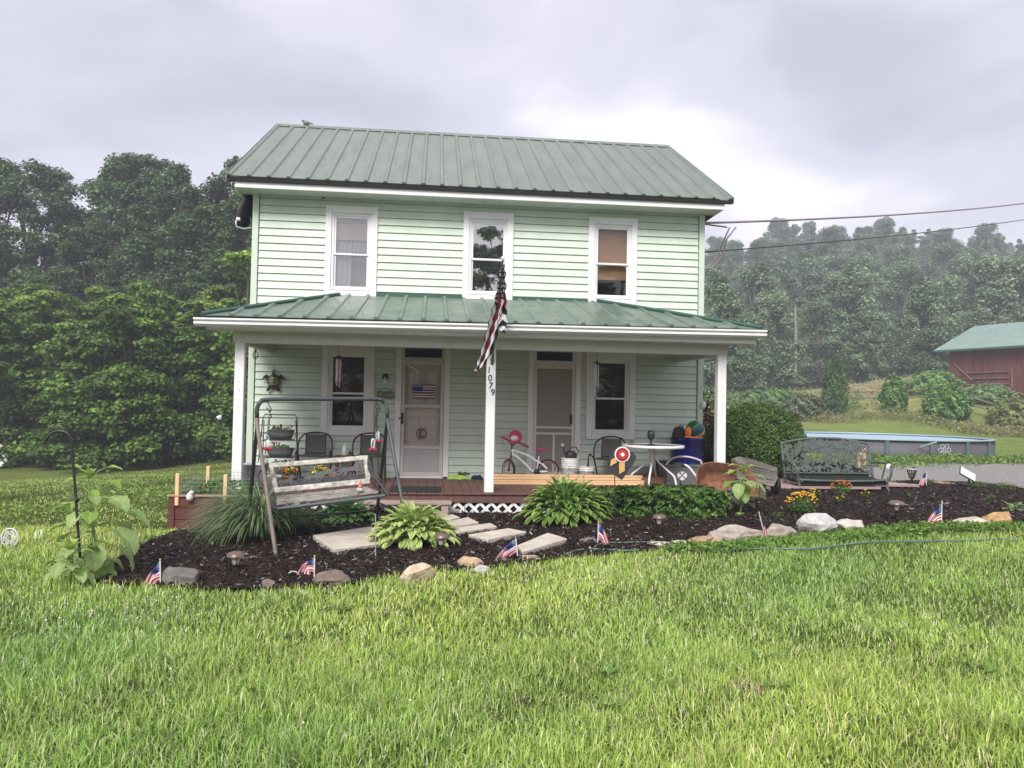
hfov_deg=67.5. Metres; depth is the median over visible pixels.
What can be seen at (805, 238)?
hill tree
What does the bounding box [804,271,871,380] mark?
hill tree
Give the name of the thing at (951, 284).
hill tree
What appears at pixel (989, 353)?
red barn
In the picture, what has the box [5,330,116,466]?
maple tree
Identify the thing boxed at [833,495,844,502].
marigold
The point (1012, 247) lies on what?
hill tree
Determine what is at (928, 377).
slope shrub
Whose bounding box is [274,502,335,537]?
ornamental grass
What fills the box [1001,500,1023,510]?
hosta
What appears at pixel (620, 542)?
garden hose
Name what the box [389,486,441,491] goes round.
doormat
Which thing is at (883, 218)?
hill tree
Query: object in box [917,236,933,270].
hill tree
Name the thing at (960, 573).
lawn grass
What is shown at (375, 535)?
garden stake
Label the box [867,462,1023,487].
gravel drive
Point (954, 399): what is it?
slope shrub
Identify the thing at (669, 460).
pool noodle
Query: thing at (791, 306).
hill tree
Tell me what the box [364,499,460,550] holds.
hosta
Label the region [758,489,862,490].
boardwalk base
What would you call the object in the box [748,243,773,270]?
hill tree
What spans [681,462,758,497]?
wheelbarrow
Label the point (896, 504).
solar light
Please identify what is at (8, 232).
tall tree
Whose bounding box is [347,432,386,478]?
patio chair
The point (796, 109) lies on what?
sky
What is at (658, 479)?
cardboard box
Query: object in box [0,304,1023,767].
ground
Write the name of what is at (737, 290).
slim tree
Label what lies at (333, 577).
border stone
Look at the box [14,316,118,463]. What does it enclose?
maple tree
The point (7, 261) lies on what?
tall tree
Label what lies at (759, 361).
hill tree
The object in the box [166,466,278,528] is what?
raised planter
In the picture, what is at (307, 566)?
flag
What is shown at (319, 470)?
potted flowers
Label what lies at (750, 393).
slope shrub
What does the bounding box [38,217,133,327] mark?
tall tree
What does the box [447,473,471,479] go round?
towel
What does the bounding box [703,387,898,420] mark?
weeds
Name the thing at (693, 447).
blue barrel
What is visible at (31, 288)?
maple tree
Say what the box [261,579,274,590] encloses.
border stone
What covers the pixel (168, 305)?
maple tree
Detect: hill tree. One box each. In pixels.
[703,272,749,399]
[704,264,719,298]
[704,267,709,298]
[704,296,725,382]
[705,236,716,263]
[705,236,734,271]
[713,264,731,293]
[720,239,743,265]
[723,240,748,271]
[726,311,773,395]
[727,262,740,284]
[731,270,750,305]
[737,261,781,381]
[742,237,774,269]
[745,292,807,389]
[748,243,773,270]
[762,221,787,247]
[762,239,787,268]
[764,217,792,249]
[769,300,813,379]
[772,252,794,301]
[777,270,803,307]
[782,250,827,308]
[783,233,803,261]
[784,224,801,253]
[790,299,844,386]
[795,236,807,256]
[796,221,820,247]
[796,237,828,267]
[798,284,833,357]
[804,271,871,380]
[808,255,832,285]
[811,224,850,270]
[816,255,847,302]
[828,264,893,383]
[829,226,851,248]
[833,283,888,370]
[834,252,892,323]
[835,233,852,256]
[846,227,880,261]
[850,226,861,252]
[854,226,882,255]
[859,266,901,365]
[868,218,896,260]
[868,249,883,261]
[871,260,889,271]
[873,216,896,259]
[876,265,899,321]
[880,233,912,262]
[881,262,924,362]
[882,292,951,379]
[885,243,920,269]
[889,253,920,320]
[893,281,942,333]
[894,226,908,235]
[900,234,927,275]
[900,274,959,377]
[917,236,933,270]
[921,242,973,281]
[923,228,965,275]
[939,252,974,301]
[940,253,1023,324]
[940,274,973,315]
[948,311,967,336]
[955,246,983,259]
[956,256,1011,321]
[960,303,992,331]
[967,233,995,257]
[968,222,1005,256]
[978,255,1023,323]
[993,243,1004,256]
[1004,242,1015,257]
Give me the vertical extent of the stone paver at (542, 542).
0.090 m
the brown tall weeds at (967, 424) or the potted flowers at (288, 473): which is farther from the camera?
the brown tall weeds at (967, 424)
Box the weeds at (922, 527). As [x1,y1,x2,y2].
[651,519,1023,556]
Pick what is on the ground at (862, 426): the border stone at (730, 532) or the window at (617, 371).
the border stone at (730, 532)
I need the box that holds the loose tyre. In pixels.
[770,476,780,493]
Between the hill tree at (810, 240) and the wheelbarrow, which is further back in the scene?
the hill tree at (810, 240)
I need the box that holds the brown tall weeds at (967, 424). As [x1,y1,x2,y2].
[798,405,1023,438]
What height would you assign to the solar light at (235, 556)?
0.267 m
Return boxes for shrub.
[588,485,648,516]
[613,484,683,517]
[643,482,716,517]
[676,486,731,519]
[702,386,731,461]
[702,400,714,462]
[738,389,766,404]
[756,387,794,408]
[778,392,827,420]
[819,353,850,417]
[878,374,908,413]
[904,369,965,395]
[918,380,974,421]
[959,381,1023,405]
[983,393,1023,431]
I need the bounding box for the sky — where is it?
[0,0,1023,283]
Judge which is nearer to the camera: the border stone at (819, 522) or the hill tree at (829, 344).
the border stone at (819, 522)
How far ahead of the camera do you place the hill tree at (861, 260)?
126.57 m
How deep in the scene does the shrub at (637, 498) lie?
10.64 m
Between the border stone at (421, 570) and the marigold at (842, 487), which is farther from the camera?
the marigold at (842, 487)
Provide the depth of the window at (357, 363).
13.58 m
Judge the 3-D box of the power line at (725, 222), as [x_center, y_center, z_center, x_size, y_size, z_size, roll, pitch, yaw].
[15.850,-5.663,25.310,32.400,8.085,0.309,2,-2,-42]
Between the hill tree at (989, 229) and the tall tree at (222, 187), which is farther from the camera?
the hill tree at (989, 229)
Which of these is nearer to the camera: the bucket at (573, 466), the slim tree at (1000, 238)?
the bucket at (573, 466)
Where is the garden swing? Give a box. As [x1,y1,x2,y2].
[248,397,403,555]
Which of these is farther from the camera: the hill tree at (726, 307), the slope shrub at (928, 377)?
the hill tree at (726, 307)
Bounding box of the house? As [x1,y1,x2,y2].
[193,123,767,512]
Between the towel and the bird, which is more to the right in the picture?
the towel
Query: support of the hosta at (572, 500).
on the mulch bed
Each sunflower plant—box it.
[40,538,99,587]
[43,464,149,579]
[721,464,766,514]
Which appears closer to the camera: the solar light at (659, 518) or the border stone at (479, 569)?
the border stone at (479, 569)
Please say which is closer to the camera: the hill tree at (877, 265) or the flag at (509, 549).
the flag at (509, 549)
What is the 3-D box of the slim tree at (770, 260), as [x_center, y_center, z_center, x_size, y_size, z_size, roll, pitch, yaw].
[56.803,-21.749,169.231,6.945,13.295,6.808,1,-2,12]
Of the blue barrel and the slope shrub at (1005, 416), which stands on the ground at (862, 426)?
the slope shrub at (1005, 416)
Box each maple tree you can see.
[0,283,90,425]
[0,287,50,424]
[0,297,82,467]
[0,302,58,469]
[0,312,86,464]
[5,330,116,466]
[6,296,173,472]
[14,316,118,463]
[55,288,209,467]
[56,280,176,462]
[86,290,192,458]
[96,327,207,467]
[113,329,231,462]
[141,295,246,459]
[168,319,232,443]
[179,301,249,462]
[192,331,248,462]
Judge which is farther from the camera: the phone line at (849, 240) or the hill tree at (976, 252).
the hill tree at (976, 252)
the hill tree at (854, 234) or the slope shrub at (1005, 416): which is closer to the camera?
the slope shrub at (1005, 416)
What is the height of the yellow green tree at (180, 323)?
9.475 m
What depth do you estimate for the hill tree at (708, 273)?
124.98 m
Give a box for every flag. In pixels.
[145,558,160,587]
[297,555,315,576]
[497,536,517,557]
[597,521,608,544]
[758,512,767,536]
[919,470,926,485]
[927,501,942,522]
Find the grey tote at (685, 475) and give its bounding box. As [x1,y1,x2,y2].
[657,462,699,485]
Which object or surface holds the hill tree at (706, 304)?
on the ground at (862, 426)
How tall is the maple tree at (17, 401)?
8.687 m
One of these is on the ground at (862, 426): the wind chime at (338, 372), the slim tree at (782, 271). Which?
the slim tree at (782, 271)
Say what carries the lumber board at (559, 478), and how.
on the lumber board at (595, 481)
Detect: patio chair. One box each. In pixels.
[294,431,332,479]
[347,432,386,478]
[588,436,625,474]
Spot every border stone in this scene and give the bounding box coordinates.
[161,566,199,584]
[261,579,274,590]
[312,569,350,587]
[398,562,433,583]
[457,556,482,569]
[473,565,488,574]
[519,555,541,561]
[579,537,598,542]
[647,541,671,545]
[688,536,721,542]
[707,524,762,540]
[761,523,796,536]
[796,513,837,532]
[836,518,864,528]
[952,516,987,523]
[982,512,1011,521]
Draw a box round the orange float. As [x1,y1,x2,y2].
[684,426,700,438]
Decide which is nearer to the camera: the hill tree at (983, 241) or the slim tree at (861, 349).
the slim tree at (861, 349)
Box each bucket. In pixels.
[561,457,578,472]
[561,462,578,473]
[578,465,594,474]
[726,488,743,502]
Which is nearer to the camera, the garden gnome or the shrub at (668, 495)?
the garden gnome
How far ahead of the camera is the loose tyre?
11.72 m
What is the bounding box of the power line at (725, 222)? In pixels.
[704,203,1023,269]
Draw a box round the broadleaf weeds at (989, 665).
[155,564,1023,729]
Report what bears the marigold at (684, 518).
on the mulch bed
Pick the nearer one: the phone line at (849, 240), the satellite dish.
the satellite dish
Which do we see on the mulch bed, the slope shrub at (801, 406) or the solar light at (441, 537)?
the solar light at (441, 537)
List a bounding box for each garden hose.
[562,548,638,555]
[593,541,649,549]
[716,538,1015,549]
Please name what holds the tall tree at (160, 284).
on the ground at (862, 426)
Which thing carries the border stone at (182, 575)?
on the ground at (862, 426)
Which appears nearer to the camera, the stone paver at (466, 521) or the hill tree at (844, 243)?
the stone paver at (466, 521)
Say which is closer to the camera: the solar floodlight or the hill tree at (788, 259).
the solar floodlight
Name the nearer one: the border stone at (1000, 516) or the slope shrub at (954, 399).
the border stone at (1000, 516)
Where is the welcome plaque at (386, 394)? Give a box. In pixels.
[377,387,393,398]
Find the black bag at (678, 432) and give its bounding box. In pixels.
[672,425,685,438]
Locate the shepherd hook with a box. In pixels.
[43,430,81,582]
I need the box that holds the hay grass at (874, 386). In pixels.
[803,375,965,403]
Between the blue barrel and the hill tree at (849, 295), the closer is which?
the blue barrel
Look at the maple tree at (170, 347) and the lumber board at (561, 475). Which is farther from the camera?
the maple tree at (170, 347)
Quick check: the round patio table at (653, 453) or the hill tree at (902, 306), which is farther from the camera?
the hill tree at (902, 306)
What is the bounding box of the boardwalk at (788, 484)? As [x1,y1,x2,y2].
[758,477,918,489]
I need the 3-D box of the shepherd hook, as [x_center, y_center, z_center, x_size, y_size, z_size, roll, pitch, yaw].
[-4.033,1.121,6.832,0.452,1.426,0.129,1,-2,11]
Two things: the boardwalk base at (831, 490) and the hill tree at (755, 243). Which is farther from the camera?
the hill tree at (755, 243)
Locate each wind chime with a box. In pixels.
[335,355,341,386]
[594,361,598,398]
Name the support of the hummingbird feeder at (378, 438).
hanging from the garden swing
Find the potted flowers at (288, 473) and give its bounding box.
[279,467,297,479]
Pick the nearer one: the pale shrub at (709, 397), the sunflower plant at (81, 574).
the sunflower plant at (81, 574)
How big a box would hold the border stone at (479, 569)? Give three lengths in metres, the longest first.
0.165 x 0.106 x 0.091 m
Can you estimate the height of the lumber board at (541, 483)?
0.038 m
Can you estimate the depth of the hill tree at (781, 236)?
218.42 m
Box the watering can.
[561,443,578,457]
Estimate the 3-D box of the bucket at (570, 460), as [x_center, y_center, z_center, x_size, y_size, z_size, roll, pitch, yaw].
[1.011,1.461,13.342,0.323,0.355,0.316,0,-2,44]
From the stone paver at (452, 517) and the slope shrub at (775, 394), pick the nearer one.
the stone paver at (452, 517)
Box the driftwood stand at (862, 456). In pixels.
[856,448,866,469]
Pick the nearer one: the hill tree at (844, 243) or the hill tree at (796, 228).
the hill tree at (844, 243)
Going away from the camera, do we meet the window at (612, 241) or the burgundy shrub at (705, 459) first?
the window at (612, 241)
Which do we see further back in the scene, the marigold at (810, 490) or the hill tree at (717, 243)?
the hill tree at (717, 243)
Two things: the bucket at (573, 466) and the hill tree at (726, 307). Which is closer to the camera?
the bucket at (573, 466)
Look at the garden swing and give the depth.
8.99 m
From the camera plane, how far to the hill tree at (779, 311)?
84.60 m
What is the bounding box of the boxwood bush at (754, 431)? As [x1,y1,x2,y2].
[704,401,808,477]
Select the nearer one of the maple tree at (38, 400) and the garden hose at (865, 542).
the garden hose at (865, 542)
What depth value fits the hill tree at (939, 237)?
183.71 m
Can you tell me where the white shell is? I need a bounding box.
[186,490,193,500]
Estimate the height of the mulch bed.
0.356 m
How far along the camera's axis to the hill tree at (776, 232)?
218.02 m
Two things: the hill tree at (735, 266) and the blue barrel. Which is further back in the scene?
the hill tree at (735, 266)
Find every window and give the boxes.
[320,346,374,435]
[324,205,377,295]
[462,211,513,299]
[585,352,635,439]
[587,217,637,304]
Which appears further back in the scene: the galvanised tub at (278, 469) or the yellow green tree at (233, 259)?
the yellow green tree at (233, 259)
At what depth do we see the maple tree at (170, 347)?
37.75 m
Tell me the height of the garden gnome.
0.125 m
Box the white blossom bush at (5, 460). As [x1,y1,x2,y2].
[0,444,7,465]
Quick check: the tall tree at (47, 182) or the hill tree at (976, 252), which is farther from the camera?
the hill tree at (976, 252)
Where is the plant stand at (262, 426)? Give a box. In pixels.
[258,414,298,479]
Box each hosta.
[310,497,378,523]
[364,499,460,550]
[512,467,620,526]
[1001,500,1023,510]
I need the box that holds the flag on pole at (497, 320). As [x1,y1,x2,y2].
[474,256,507,370]
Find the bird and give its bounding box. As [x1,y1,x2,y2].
[302,120,312,124]
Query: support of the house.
on the ground at (862, 426)
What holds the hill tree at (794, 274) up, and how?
on the ground at (862, 426)
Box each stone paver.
[313,526,403,553]
[427,509,459,515]
[440,514,459,520]
[447,517,478,527]
[452,523,496,535]
[468,528,525,543]
[517,533,566,554]
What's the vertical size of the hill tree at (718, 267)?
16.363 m
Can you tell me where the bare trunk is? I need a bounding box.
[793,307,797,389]
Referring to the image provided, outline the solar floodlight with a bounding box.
[959,467,975,486]
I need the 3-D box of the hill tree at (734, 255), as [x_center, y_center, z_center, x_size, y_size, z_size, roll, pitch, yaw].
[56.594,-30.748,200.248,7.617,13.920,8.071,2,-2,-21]
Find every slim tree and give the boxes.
[729,268,749,311]
[731,282,745,305]
[756,255,778,285]
[756,261,808,320]
[840,307,887,386]
[890,318,906,376]
[910,229,923,256]
[917,228,934,259]
[991,233,1013,263]
[1012,239,1023,261]
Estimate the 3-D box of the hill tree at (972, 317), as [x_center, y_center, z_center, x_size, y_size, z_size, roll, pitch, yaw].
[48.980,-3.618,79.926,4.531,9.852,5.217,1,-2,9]
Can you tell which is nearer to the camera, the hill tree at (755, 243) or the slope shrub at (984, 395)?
the slope shrub at (984, 395)
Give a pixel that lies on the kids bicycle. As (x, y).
(515, 436)
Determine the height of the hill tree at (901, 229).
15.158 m
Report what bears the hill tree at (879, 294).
on the ground at (862, 426)
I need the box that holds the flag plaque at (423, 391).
[412,382,434,398]
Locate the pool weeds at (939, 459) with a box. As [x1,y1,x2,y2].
[807,451,1023,468]
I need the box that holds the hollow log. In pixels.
[731,457,777,495]
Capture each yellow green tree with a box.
[0,290,82,444]
[164,298,226,458]
[188,245,251,431]
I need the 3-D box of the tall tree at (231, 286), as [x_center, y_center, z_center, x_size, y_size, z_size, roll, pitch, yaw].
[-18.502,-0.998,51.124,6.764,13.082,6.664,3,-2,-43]
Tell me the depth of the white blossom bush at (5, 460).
12.03 m
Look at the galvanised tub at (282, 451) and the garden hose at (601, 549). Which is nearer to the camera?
the garden hose at (601, 549)
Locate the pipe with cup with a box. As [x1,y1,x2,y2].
[216,415,245,480]
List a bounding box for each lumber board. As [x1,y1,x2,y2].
[494,474,642,477]
[494,477,641,479]
[494,479,643,482]
[494,482,643,484]
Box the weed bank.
[0,481,181,522]
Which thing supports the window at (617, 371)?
in the house
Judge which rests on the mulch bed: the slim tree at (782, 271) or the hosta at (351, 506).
the hosta at (351, 506)
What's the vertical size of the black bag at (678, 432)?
0.268 m
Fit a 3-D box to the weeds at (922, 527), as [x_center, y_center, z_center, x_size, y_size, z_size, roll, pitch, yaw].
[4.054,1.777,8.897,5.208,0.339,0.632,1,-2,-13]
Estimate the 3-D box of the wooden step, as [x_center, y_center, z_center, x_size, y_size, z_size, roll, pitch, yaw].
[-1.552,1.814,11.196,1.330,0.205,0.280,1,-2,-6]
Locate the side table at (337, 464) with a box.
[334,455,353,473]
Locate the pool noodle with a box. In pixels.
[665,456,701,465]
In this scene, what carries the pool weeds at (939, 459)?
on the ground at (862, 426)
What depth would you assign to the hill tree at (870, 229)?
200.22 m
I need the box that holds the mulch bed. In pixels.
[89,480,1023,588]
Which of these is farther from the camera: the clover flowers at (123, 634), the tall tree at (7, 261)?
the tall tree at (7, 261)
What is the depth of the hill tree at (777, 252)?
177.22 m
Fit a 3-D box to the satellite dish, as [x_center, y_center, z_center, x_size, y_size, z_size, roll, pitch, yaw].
[-4.821,-3.060,13.878,0.303,0.711,0.485,0,-2,40]
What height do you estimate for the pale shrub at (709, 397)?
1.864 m
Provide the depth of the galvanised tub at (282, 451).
12.77 m
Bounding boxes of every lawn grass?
[0,463,1021,530]
[0,521,1023,655]
[0,627,1023,767]
[11,442,1023,479]
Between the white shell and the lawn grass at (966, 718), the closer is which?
the lawn grass at (966, 718)
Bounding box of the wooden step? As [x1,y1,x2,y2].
[362,500,451,515]
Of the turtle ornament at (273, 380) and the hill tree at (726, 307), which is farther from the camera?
the hill tree at (726, 307)
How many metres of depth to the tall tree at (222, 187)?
53.78 m
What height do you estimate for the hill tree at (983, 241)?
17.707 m
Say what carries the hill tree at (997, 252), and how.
on the ground at (862, 426)
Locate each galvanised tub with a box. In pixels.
[264,442,295,456]
[266,424,296,438]
[268,459,294,473]
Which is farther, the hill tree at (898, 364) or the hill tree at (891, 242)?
the hill tree at (891, 242)
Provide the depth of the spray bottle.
13.23 m
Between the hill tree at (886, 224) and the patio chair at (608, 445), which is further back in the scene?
the hill tree at (886, 224)
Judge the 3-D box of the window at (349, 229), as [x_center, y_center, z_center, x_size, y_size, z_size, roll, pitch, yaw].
[-2.871,-2.362,13.722,0.912,1.600,0.247,1,-2,-6]
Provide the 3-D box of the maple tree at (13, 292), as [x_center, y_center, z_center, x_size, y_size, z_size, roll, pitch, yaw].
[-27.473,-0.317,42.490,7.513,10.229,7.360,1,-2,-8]
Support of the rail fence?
on the ground at (862, 426)
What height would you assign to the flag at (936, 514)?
0.371 m
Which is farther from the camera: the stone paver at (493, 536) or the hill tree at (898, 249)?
the hill tree at (898, 249)
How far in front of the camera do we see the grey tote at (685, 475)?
13.09 m
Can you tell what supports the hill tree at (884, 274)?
on the ground at (862, 426)
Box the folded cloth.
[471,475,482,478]
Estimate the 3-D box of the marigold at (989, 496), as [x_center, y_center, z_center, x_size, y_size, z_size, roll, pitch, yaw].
[7.617,1.800,12.180,0.188,0.108,0.167,1,-2,-6]
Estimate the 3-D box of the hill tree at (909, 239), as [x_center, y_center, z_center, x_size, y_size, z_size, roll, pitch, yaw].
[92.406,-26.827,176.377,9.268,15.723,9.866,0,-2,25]
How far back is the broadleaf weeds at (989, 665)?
4.79 m
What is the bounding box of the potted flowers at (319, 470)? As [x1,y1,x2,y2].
[311,465,327,477]
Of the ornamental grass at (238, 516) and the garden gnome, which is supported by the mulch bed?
the ornamental grass at (238, 516)
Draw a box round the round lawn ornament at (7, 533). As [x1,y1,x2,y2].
[1,523,18,547]
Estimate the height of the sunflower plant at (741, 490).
0.763 m
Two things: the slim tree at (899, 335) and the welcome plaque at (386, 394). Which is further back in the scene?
the slim tree at (899, 335)
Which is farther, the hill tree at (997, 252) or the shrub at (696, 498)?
the hill tree at (997, 252)
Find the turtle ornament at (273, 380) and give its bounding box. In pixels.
[262,364,284,390]
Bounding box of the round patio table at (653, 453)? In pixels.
[622,443,684,485]
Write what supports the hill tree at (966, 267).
on the ground at (862, 426)
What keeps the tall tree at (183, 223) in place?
on the ground at (862, 426)
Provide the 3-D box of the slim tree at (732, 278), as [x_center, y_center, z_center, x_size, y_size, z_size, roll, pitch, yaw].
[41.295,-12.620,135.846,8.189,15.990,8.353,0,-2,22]
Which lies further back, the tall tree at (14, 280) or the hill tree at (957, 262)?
the hill tree at (957, 262)
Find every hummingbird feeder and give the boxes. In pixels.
[263,440,272,450]
[369,438,376,450]
[375,432,381,442]
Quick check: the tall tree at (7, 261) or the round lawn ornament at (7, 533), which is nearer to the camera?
the round lawn ornament at (7, 533)
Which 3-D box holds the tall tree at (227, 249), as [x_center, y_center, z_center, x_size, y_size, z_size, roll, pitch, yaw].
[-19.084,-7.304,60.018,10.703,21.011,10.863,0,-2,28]
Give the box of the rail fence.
[831,385,1023,416]
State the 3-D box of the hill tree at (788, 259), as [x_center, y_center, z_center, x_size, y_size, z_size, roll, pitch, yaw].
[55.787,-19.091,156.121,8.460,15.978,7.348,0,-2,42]
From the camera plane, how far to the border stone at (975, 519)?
9.49 m
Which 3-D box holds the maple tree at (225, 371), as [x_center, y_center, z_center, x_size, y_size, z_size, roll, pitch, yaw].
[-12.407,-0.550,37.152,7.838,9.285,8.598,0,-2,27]
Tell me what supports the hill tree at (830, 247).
on the ground at (862, 426)
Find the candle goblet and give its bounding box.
[646,430,654,444]
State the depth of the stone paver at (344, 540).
8.58 m
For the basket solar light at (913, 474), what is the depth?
14.39 m
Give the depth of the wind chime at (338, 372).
12.29 m
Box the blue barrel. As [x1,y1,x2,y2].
[670,437,703,464]
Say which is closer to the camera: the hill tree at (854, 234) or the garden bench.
the garden bench
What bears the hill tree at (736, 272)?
on the ground at (862, 426)
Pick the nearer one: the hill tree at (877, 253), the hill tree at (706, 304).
the hill tree at (706, 304)
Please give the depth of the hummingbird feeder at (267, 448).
8.56 m
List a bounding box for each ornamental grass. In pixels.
[173,481,322,547]
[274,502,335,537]
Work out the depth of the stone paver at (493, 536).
9.16 m
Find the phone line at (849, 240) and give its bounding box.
[705,219,1023,252]
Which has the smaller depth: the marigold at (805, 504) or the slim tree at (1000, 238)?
the marigold at (805, 504)
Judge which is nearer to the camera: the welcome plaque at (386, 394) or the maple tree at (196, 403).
the welcome plaque at (386, 394)
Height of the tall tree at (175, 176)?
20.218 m
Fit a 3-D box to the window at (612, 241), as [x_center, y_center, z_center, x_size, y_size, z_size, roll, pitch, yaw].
[1.851,-2.267,14.181,0.912,1.600,0.173,1,-2,-6]
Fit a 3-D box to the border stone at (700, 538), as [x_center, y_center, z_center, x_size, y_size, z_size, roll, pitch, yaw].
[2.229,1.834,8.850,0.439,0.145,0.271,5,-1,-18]
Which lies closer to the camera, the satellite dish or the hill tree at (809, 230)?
the satellite dish
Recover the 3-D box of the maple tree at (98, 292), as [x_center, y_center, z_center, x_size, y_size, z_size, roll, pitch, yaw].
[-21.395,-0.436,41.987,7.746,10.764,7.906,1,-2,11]
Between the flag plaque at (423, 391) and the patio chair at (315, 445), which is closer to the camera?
the patio chair at (315, 445)
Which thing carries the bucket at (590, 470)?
on the house
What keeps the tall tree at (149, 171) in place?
on the ground at (862, 426)
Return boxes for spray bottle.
[342,444,346,454]
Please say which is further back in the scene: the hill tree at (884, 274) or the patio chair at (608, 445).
the hill tree at (884, 274)
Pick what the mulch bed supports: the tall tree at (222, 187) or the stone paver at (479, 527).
the stone paver at (479, 527)
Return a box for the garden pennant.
[607,446,635,522]
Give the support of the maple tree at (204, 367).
on the ground at (862, 426)
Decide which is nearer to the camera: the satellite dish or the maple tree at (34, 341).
the satellite dish
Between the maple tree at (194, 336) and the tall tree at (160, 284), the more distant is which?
the tall tree at (160, 284)
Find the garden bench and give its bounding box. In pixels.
[780,437,893,491]
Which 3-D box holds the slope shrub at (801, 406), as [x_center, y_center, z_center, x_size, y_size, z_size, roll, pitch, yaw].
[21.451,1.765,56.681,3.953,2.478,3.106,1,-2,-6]
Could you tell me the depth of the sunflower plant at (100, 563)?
6.99 m
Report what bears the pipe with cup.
attached to the house
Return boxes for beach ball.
[686,420,704,437]
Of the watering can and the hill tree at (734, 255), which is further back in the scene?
the hill tree at (734, 255)
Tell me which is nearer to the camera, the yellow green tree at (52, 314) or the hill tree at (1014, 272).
the yellow green tree at (52, 314)
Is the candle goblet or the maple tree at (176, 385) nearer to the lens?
the candle goblet
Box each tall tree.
[0,157,60,279]
[0,158,96,295]
[0,235,18,284]
[0,271,46,305]
[15,208,98,316]
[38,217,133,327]
[45,266,89,312]
[48,152,183,311]
[66,153,199,294]
[89,267,134,301]
[106,161,216,299]
[122,181,250,305]
[130,275,179,308]
[162,155,251,311]
[171,269,210,319]
[199,220,251,285]
[218,272,250,305]
[232,226,251,281]
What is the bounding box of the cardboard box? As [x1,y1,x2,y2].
[634,473,663,484]
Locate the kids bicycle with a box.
[501,430,558,473]
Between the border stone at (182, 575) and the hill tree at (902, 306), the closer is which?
the border stone at (182, 575)
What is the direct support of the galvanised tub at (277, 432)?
on the plant stand at (262, 426)
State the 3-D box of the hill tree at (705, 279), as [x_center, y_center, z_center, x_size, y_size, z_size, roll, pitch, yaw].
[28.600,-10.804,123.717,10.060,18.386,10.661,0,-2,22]
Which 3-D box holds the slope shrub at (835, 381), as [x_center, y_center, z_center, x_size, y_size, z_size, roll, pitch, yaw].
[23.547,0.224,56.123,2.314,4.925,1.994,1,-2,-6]
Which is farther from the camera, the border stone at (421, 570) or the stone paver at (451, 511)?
the stone paver at (451, 511)
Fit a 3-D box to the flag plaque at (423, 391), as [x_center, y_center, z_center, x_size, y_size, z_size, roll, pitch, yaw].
[-1.579,0.113,13.681,0.393,0.292,0.010,1,-2,-6]
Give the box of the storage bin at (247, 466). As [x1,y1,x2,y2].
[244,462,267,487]
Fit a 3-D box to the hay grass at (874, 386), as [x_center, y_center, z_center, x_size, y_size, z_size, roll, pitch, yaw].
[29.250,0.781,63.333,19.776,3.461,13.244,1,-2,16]
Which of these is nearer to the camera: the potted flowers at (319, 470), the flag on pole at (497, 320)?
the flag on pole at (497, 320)
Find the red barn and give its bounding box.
[933,322,1023,398]
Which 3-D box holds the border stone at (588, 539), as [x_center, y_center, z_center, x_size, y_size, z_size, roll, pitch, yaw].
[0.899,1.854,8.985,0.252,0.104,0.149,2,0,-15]
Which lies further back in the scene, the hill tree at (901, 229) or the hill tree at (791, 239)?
the hill tree at (901, 229)
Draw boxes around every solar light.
[226,551,245,570]
[433,532,449,556]
[652,514,665,534]
[888,500,904,521]
[907,469,917,482]
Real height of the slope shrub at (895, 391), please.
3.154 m
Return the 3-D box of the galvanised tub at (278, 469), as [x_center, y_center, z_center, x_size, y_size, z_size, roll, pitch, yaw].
[-3.887,1.377,12.831,0.518,0.240,0.236,1,-2,-6]
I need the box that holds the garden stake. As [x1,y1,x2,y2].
[375,514,375,557]
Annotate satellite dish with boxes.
[235,195,252,231]
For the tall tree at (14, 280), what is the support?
on the ground at (862, 426)
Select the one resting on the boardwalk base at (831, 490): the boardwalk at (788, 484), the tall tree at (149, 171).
the boardwalk at (788, 484)
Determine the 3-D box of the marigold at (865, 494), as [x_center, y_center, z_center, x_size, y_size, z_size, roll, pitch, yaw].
[5.510,1.731,11.927,0.147,0.205,0.132,1,-2,-6]
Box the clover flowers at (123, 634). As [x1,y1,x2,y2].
[5,551,960,729]
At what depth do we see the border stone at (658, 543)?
8.73 m
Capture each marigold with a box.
[681,516,690,521]
[773,512,783,516]
[785,491,818,513]
[804,488,821,498]
[830,480,852,493]
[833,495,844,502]
[861,489,870,497]
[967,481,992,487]
[984,494,996,498]
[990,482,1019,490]
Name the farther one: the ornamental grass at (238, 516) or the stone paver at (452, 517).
the stone paver at (452, 517)
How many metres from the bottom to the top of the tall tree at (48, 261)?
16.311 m
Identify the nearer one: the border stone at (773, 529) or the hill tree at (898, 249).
the border stone at (773, 529)
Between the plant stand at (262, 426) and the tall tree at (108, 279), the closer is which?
the plant stand at (262, 426)
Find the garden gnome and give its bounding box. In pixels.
[357,480,363,491]
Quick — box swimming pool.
[804,431,995,456]

